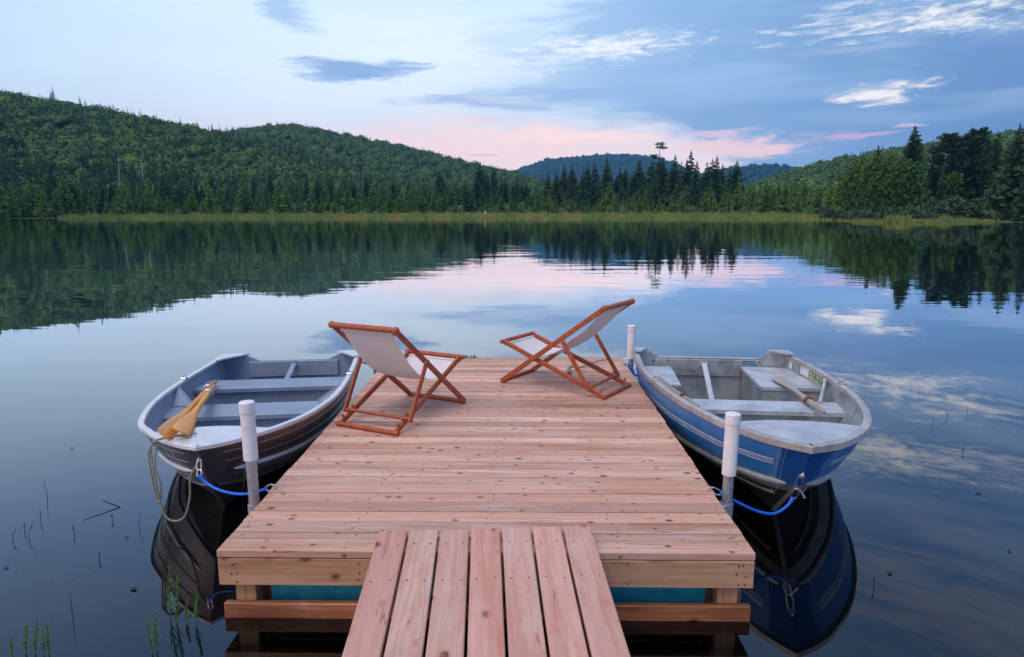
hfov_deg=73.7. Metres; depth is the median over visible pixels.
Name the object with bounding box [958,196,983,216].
bank shrub
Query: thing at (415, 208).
larch tree
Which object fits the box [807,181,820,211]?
larch tree
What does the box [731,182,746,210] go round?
larch tree
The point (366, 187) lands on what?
spruce tree
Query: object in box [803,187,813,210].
larch tree
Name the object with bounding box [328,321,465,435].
deckchair
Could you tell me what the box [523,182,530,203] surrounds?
spruce tree
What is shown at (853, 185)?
cedar tree
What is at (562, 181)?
spruce tree
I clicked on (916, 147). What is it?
spruce tree
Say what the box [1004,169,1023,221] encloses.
spruce tree
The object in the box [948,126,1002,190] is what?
pine tree
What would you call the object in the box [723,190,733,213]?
larch tree
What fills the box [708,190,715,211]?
larch tree
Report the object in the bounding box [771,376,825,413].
oar
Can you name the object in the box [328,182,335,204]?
spruce tree
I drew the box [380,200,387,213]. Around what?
larch tree
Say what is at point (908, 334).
lake water
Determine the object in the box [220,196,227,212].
larch tree
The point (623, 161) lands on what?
mountain forest
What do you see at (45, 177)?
larch tree
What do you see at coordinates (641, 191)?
spruce tree
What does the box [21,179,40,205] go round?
larch tree
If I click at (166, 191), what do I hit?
spruce tree
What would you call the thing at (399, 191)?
larch tree
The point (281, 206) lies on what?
larch tree
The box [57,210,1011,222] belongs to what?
marsh grass
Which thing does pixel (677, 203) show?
larch tree
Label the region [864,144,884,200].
spruce tree
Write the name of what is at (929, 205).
bank shrub
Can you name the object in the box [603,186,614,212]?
larch tree
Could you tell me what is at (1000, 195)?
spruce tree
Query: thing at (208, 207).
larch tree
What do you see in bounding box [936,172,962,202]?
broadleaf tree
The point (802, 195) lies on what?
larch tree
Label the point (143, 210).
larch tree
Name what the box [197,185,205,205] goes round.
spruce tree
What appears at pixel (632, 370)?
mooring line
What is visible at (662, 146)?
pine tree
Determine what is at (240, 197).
larch tree
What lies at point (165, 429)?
oar
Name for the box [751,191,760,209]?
larch tree
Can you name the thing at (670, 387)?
oar
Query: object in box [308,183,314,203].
larch tree
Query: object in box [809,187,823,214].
larch tree
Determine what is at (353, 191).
spruce tree
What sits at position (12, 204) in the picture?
larch tree
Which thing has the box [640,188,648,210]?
larch tree
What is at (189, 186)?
larch tree
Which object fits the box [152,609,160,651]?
water plant
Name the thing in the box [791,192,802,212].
larch tree
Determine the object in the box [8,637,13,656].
water plant
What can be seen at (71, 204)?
larch tree
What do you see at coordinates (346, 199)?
larch tree
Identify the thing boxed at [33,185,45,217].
larch tree
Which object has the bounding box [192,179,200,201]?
spruce tree
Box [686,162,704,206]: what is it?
spruce tree
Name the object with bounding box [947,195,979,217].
bank shrub
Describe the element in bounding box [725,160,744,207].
spruce tree
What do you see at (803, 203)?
larch tree
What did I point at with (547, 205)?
larch tree
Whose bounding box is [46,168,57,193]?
spruce tree
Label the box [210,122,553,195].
ridge forest
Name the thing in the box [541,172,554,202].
spruce tree
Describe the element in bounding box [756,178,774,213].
larch tree
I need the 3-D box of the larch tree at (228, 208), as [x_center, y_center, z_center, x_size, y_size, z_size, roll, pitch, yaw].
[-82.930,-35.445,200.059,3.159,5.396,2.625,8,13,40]
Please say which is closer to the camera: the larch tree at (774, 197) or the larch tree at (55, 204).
the larch tree at (55, 204)
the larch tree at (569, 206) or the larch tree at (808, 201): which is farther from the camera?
the larch tree at (569, 206)
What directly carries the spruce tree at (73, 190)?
on the ground at (61, 126)
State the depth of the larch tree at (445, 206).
211.72 m
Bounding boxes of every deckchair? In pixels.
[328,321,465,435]
[499,298,634,399]
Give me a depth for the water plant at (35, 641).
2.94 m
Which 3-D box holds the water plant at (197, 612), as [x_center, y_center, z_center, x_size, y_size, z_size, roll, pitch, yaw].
[-1.452,1.529,3.185,0.039,0.674,0.041,-5,11,-28]
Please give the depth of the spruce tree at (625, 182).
227.16 m
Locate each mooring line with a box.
[196,459,274,495]
[624,363,636,376]
[709,474,805,514]
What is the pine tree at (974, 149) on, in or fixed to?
on the ground at (61, 126)
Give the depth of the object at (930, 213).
113.75 m
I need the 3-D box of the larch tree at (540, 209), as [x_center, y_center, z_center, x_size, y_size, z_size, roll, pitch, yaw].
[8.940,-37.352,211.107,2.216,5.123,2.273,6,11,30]
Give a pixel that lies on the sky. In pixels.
(507, 84)
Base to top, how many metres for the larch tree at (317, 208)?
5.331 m
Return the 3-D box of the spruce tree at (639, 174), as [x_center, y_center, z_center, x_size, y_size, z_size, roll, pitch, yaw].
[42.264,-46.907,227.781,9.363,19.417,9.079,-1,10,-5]
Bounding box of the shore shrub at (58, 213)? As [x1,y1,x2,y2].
[54,210,65,215]
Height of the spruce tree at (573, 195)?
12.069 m
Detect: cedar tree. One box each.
[834,155,885,214]
[853,153,926,211]
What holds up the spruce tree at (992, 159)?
on the ground at (61, 126)
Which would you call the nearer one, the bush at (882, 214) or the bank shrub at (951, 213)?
the bush at (882, 214)
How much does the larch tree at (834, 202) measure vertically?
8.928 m
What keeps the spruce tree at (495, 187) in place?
on the ground at (61, 126)
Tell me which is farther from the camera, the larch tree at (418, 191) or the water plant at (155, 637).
the larch tree at (418, 191)
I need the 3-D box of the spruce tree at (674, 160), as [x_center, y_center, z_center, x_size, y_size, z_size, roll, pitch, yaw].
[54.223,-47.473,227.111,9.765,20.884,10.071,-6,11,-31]
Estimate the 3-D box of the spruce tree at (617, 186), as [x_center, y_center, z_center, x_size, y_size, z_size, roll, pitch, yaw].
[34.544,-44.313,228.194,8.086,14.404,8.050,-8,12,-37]
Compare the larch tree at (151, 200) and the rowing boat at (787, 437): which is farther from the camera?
the larch tree at (151, 200)
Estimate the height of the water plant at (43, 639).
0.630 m
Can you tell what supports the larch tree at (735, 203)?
on the ground at (61, 126)
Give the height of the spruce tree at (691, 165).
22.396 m
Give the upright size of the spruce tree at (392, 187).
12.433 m
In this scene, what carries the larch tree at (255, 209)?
on the ground at (61, 126)
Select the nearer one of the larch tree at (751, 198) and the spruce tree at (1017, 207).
the spruce tree at (1017, 207)
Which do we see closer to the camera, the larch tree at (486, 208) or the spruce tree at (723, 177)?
the larch tree at (486, 208)
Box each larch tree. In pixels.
[0,184,8,208]
[0,191,14,217]
[3,184,22,217]
[16,191,30,217]
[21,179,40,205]
[22,191,33,217]
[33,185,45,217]
[36,188,53,217]
[39,170,49,191]
[50,188,66,217]
[55,174,76,212]
[65,191,78,214]
[78,201,87,214]
[86,197,95,213]
[116,181,134,208]
[123,189,135,213]
[133,192,139,211]
[137,195,147,213]
[142,185,156,210]
[146,192,154,214]
[154,191,165,214]
[170,198,175,213]
[184,179,197,206]
[185,189,198,213]
[199,198,206,213]
[203,186,216,213]
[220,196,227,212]
[226,201,232,214]
[234,181,243,201]
[237,178,251,213]
[242,184,253,214]
[251,199,258,212]
[255,183,265,203]
[259,191,266,213]
[270,181,287,213]
[282,183,292,204]
[294,200,301,213]
[298,189,302,202]
[303,195,313,212]
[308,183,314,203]
[312,200,319,213]
[323,192,331,213]
[330,198,338,212]
[340,184,353,210]
[354,198,362,213]
[367,184,378,209]
[368,195,380,211]
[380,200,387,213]
[383,189,395,212]
[393,195,404,212]
[396,188,405,208]
[397,181,403,199]
[405,191,412,213]
[408,181,419,212]
[412,184,425,203]
[417,191,428,213]
[428,190,438,213]
[439,189,449,212]
[447,183,456,205]
[471,198,477,212]
[478,200,483,212]
[484,197,489,212]
[496,197,504,210]
[498,197,506,213]
[508,195,514,213]
[515,199,518,212]
[517,203,523,212]
[524,196,529,210]
[528,193,535,206]
[531,202,537,213]
[538,201,543,213]
[543,195,552,211]
[546,191,553,208]
[567,198,574,212]
[571,198,577,213]
[595,200,601,212]
[600,190,607,212]
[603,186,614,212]
[612,195,619,212]
[629,193,635,211]
[634,194,644,212]
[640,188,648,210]
[649,199,654,211]
[655,195,662,212]
[675,193,683,211]
[677,192,686,212]
[698,187,711,213]
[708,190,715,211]
[710,200,717,213]
[719,193,728,214]
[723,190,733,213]
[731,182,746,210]
[731,193,739,212]
[735,193,744,211]
[745,183,753,205]
[746,188,756,208]
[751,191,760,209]
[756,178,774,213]
[766,187,778,212]
[774,182,794,213]
[791,186,801,211]
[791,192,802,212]
[799,183,806,201]
[801,192,806,208]
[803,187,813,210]
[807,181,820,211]
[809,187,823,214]
[817,183,835,215]
[831,181,844,208]
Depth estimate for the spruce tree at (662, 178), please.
220.27 m
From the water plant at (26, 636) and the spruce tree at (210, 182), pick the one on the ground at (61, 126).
the spruce tree at (210, 182)
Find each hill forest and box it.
[679,162,802,184]
[743,128,1023,200]
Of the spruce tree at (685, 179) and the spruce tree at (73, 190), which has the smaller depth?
the spruce tree at (73, 190)
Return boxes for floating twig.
[82,500,119,520]
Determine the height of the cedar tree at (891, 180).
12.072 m
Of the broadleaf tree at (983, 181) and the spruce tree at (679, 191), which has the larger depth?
the spruce tree at (679, 191)
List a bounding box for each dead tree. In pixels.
[115,151,120,188]
[139,158,144,184]
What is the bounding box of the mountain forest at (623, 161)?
[514,153,701,185]
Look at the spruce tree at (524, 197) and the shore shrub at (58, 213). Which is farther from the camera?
the spruce tree at (524, 197)
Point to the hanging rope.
(153, 471)
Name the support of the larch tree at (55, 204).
on the ground at (61, 126)
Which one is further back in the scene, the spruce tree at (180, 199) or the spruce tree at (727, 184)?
the spruce tree at (727, 184)
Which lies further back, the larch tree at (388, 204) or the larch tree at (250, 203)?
the larch tree at (388, 204)
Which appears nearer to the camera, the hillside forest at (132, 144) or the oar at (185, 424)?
the oar at (185, 424)
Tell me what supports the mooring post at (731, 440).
in the lake water
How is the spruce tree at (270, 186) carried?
on the ground at (61, 126)
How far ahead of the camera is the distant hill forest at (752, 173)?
1388.05 m
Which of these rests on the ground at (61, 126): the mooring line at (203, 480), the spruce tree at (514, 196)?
the spruce tree at (514, 196)
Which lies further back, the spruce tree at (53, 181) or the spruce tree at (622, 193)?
the spruce tree at (622, 193)
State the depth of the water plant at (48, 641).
2.93 m
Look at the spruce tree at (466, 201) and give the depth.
209.23 m
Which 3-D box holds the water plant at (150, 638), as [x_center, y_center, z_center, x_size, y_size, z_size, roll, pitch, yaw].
[-1.548,1.563,2.978,0.037,0.678,0.050,5,11,27]
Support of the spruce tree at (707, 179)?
on the ground at (61, 126)
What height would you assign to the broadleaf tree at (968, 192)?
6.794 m
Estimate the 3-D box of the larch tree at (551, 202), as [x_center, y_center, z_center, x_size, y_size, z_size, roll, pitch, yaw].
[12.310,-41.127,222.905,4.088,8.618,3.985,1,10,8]
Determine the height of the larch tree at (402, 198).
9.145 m
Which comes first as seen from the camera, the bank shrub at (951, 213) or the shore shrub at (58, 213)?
the bank shrub at (951, 213)
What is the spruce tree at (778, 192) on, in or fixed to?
on the ground at (61, 126)
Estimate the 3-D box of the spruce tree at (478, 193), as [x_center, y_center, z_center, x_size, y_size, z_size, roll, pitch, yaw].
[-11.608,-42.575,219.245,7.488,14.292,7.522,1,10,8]
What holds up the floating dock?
on the lake water
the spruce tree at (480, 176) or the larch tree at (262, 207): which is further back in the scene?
the spruce tree at (480, 176)
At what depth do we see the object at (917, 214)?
111.23 m
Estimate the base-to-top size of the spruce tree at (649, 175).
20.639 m
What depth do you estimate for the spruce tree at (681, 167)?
233.06 m
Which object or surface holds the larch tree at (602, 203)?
on the ground at (61, 126)
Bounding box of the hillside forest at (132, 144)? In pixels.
[0,90,430,202]
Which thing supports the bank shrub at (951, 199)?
on the ground at (61, 126)
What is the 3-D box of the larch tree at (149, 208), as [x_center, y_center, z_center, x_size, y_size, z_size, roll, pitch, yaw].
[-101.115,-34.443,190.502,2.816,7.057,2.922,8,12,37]
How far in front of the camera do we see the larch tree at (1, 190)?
172.85 m
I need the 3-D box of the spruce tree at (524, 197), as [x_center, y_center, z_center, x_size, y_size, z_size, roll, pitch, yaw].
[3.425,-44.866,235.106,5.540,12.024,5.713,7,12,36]
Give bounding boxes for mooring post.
[238,400,259,513]
[627,325,635,375]
[719,411,740,518]
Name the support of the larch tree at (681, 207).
on the ground at (61, 126)
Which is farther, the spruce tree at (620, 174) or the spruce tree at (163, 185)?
the spruce tree at (620, 174)
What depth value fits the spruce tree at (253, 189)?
224.45 m
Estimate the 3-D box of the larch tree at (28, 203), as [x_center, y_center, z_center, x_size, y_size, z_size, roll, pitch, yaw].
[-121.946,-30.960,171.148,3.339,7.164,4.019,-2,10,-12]
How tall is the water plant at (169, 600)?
0.774 m
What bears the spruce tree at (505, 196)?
on the ground at (61, 126)
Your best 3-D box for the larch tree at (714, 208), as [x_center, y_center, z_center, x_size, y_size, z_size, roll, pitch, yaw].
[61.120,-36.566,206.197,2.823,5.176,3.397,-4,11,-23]
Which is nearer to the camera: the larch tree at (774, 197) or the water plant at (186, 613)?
the water plant at (186, 613)
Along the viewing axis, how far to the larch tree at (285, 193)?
214.08 m
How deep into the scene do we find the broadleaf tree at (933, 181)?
136.83 m
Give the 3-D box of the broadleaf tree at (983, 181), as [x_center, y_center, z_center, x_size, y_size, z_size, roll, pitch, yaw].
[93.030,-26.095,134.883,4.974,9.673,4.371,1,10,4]
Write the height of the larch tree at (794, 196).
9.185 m
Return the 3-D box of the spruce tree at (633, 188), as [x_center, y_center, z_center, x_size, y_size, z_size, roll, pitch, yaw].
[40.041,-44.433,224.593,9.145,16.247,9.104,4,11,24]
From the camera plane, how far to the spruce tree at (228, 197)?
204.17 m
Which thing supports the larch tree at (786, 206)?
on the ground at (61, 126)
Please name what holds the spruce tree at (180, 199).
on the ground at (61, 126)
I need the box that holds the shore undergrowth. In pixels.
[30,201,930,216]
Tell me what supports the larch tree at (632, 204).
on the ground at (61, 126)
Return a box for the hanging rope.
[148,432,199,521]
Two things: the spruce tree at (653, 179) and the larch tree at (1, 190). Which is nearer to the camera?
the larch tree at (1, 190)
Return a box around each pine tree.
[649,142,667,192]
[923,132,975,200]
[945,134,994,199]
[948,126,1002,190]
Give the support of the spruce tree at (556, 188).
on the ground at (61, 126)
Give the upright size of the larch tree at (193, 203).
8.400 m
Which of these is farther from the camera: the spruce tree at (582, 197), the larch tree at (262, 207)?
the spruce tree at (582, 197)
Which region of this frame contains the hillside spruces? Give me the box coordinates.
[0,89,1023,192]
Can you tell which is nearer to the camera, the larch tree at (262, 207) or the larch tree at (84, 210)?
the larch tree at (84, 210)
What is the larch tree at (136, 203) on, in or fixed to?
on the ground at (61, 126)
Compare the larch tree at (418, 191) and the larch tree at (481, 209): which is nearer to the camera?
the larch tree at (481, 209)
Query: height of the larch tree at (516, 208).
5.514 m
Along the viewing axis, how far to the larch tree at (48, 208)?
169.62 m
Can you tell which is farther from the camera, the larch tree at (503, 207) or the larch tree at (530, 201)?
the larch tree at (530, 201)
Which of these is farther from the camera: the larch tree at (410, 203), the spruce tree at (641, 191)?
the spruce tree at (641, 191)
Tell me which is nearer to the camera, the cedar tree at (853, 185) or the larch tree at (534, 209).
the cedar tree at (853, 185)
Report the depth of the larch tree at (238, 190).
208.91 m
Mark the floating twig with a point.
(107, 511)
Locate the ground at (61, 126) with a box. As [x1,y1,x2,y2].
[0,124,932,222]
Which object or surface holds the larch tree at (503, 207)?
on the ground at (61, 126)
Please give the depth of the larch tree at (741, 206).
206.17 m
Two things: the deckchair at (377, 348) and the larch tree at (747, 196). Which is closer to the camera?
the deckchair at (377, 348)
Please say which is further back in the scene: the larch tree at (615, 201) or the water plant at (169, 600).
the larch tree at (615, 201)
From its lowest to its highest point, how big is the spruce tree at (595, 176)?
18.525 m
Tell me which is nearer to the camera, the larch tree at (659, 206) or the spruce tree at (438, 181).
the larch tree at (659, 206)
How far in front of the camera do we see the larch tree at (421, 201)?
210.18 m
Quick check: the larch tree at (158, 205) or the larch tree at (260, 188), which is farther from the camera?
the larch tree at (260, 188)
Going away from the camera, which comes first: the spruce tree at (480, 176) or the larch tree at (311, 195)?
the larch tree at (311, 195)
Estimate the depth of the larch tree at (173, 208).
192.47 m
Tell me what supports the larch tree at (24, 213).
on the ground at (61, 126)
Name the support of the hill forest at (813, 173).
on the ground at (61, 126)
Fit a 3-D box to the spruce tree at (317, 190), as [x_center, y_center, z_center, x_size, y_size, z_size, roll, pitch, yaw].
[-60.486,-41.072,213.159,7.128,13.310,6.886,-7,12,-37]
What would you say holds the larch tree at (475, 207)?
on the ground at (61, 126)
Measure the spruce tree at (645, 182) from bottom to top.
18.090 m
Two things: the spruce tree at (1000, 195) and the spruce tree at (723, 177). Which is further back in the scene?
the spruce tree at (723, 177)
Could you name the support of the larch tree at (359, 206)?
on the ground at (61, 126)
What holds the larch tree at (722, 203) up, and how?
on the ground at (61, 126)
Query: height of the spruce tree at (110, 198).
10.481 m
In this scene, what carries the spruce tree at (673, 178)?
on the ground at (61, 126)
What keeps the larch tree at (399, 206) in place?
on the ground at (61, 126)
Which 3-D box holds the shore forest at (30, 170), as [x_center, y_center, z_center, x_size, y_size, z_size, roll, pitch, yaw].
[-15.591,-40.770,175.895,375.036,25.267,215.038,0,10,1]
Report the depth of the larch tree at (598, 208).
208.91 m
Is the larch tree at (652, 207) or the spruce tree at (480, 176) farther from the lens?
the spruce tree at (480, 176)
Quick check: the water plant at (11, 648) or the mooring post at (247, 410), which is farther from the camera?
the mooring post at (247, 410)
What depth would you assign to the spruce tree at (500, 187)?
237.88 m
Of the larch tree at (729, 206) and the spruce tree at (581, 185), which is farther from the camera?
the spruce tree at (581, 185)
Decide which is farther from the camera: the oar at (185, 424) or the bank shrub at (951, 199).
the bank shrub at (951, 199)
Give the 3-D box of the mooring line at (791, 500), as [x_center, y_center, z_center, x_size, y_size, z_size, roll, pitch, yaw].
[1.379,0.939,3.849,0.579,0.248,0.079,-1,10,-7]
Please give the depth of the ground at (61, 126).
258.53 m
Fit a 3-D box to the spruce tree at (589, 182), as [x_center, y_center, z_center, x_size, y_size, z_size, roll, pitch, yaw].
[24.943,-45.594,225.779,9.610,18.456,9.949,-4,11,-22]
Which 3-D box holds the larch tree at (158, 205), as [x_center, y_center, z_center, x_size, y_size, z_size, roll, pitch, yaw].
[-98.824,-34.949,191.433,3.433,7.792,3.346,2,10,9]
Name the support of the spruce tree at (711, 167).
on the ground at (61, 126)
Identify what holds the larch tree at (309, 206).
on the ground at (61, 126)
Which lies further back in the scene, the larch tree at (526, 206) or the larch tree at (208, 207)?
the larch tree at (526, 206)
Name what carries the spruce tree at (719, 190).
on the ground at (61, 126)
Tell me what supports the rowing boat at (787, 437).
on the lake water
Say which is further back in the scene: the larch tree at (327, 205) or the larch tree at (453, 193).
the larch tree at (453, 193)
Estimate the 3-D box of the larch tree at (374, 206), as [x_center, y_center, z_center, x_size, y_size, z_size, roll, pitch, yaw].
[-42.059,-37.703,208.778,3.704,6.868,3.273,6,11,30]
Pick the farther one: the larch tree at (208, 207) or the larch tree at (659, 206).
the larch tree at (659, 206)
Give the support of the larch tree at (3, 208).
on the ground at (61, 126)
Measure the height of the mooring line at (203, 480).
0.183 m
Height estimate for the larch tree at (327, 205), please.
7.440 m
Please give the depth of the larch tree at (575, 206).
213.63 m
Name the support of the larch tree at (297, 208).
on the ground at (61, 126)
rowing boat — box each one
[138,351,358,506]
[634,347,871,510]
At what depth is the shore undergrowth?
207.22 m
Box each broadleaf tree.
[924,175,945,201]
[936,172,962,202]
[957,186,976,200]
[973,171,993,202]
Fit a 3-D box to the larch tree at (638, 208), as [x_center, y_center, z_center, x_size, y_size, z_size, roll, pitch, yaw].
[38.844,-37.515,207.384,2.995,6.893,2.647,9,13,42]
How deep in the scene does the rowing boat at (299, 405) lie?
5.31 m
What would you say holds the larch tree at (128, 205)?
on the ground at (61, 126)
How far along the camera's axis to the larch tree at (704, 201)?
206.82 m
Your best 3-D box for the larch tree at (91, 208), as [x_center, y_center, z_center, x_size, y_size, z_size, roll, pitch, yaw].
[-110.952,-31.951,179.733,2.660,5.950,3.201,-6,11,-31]
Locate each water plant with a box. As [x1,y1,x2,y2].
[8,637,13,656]
[23,624,29,653]
[31,619,38,653]
[40,629,45,654]
[45,622,51,653]
[145,617,154,653]
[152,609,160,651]
[165,564,175,619]
[171,576,181,622]
[184,602,188,622]
[193,588,198,625]
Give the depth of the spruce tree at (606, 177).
224.28 m
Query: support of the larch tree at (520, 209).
on the ground at (61, 126)
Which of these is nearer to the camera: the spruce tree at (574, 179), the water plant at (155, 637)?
the water plant at (155, 637)
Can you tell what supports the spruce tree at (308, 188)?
on the ground at (61, 126)
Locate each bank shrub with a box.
[912,197,950,214]
[932,197,957,215]
[936,199,955,215]
[942,209,959,216]
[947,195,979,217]
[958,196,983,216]
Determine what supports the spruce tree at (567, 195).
on the ground at (61, 126)
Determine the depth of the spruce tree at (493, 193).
227.81 m
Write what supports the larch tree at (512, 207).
on the ground at (61, 126)
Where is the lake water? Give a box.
[0,218,1023,656]
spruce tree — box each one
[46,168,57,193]
[69,183,83,211]
[96,182,110,214]
[107,181,117,209]
[157,174,165,202]
[161,181,175,208]
[176,187,185,208]
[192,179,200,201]
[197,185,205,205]
[208,175,218,195]
[220,189,233,209]
[250,176,256,201]
[262,174,275,203]
[302,174,310,203]
[311,177,325,209]
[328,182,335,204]
[351,181,360,204]
[360,175,370,205]
[387,180,397,201]
[435,169,447,202]
[458,181,474,212]
[471,175,484,210]
[472,163,486,188]
[482,174,494,206]
[490,166,498,194]
[491,183,496,205]
[497,180,503,203]
[501,177,509,204]
[508,180,517,205]
[513,179,521,202]
[520,181,525,204]
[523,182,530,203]
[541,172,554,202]
[548,172,563,209]
[559,166,568,200]
[565,178,572,206]
[566,165,577,193]
[566,181,578,210]
[576,167,591,207]
[579,184,590,206]
[582,164,596,207]
[590,162,601,208]
[598,158,614,198]
[612,176,620,196]
[614,169,622,187]
[617,184,626,207]
[619,170,629,196]
[625,169,640,201]
[632,158,646,190]
[635,166,647,195]
[635,180,648,209]
[644,159,654,191]
[647,162,663,201]
[649,159,668,207]
[660,161,680,207]
[670,154,679,186]
[673,177,686,210]
[678,162,683,181]
[680,160,691,197]
[682,151,695,186]
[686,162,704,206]
[691,182,701,207]
[700,162,715,199]
[705,159,721,203]
[711,156,723,204]
[719,165,725,189]
[722,166,736,201]
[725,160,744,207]
[776,185,780,198]
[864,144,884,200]
[889,124,933,204]
[976,131,1004,188]
[978,122,1023,220]
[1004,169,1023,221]
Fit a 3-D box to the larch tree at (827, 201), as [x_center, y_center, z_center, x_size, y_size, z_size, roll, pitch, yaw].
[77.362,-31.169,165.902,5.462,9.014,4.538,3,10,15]
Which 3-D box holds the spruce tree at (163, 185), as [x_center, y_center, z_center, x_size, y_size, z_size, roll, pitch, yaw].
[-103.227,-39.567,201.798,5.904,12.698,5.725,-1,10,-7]
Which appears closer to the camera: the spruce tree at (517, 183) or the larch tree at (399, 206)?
the larch tree at (399, 206)
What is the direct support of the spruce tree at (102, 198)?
on the ground at (61, 126)
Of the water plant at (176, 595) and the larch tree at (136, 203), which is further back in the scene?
the larch tree at (136, 203)
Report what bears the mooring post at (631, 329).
in the lake water
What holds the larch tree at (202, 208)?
on the ground at (61, 126)
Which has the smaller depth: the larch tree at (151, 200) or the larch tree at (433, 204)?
the larch tree at (151, 200)
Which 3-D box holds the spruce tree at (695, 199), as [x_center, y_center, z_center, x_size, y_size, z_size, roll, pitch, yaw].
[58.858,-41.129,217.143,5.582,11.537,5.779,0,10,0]
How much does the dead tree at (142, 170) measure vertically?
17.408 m
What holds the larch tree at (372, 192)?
on the ground at (61, 126)
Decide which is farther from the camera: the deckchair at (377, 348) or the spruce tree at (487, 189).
the spruce tree at (487, 189)
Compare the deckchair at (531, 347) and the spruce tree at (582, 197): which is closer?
the deckchair at (531, 347)
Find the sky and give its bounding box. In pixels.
[0,0,1023,172]
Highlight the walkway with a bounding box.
[342,525,630,656]
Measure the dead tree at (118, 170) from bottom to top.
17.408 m
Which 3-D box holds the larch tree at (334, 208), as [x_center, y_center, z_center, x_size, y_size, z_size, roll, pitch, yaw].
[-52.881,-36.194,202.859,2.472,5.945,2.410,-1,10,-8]
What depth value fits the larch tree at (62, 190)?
175.62 m
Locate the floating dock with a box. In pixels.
[217,357,755,620]
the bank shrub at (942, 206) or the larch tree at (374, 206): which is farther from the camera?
the larch tree at (374, 206)
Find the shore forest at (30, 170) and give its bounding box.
[0,144,948,215]
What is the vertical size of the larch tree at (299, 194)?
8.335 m
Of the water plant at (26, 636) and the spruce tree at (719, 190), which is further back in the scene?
the spruce tree at (719, 190)
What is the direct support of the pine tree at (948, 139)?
on the ground at (61, 126)
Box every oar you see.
[157,380,216,440]
[172,384,215,434]
[656,376,699,406]
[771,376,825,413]
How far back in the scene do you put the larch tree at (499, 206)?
211.38 m
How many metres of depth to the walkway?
2.73 m

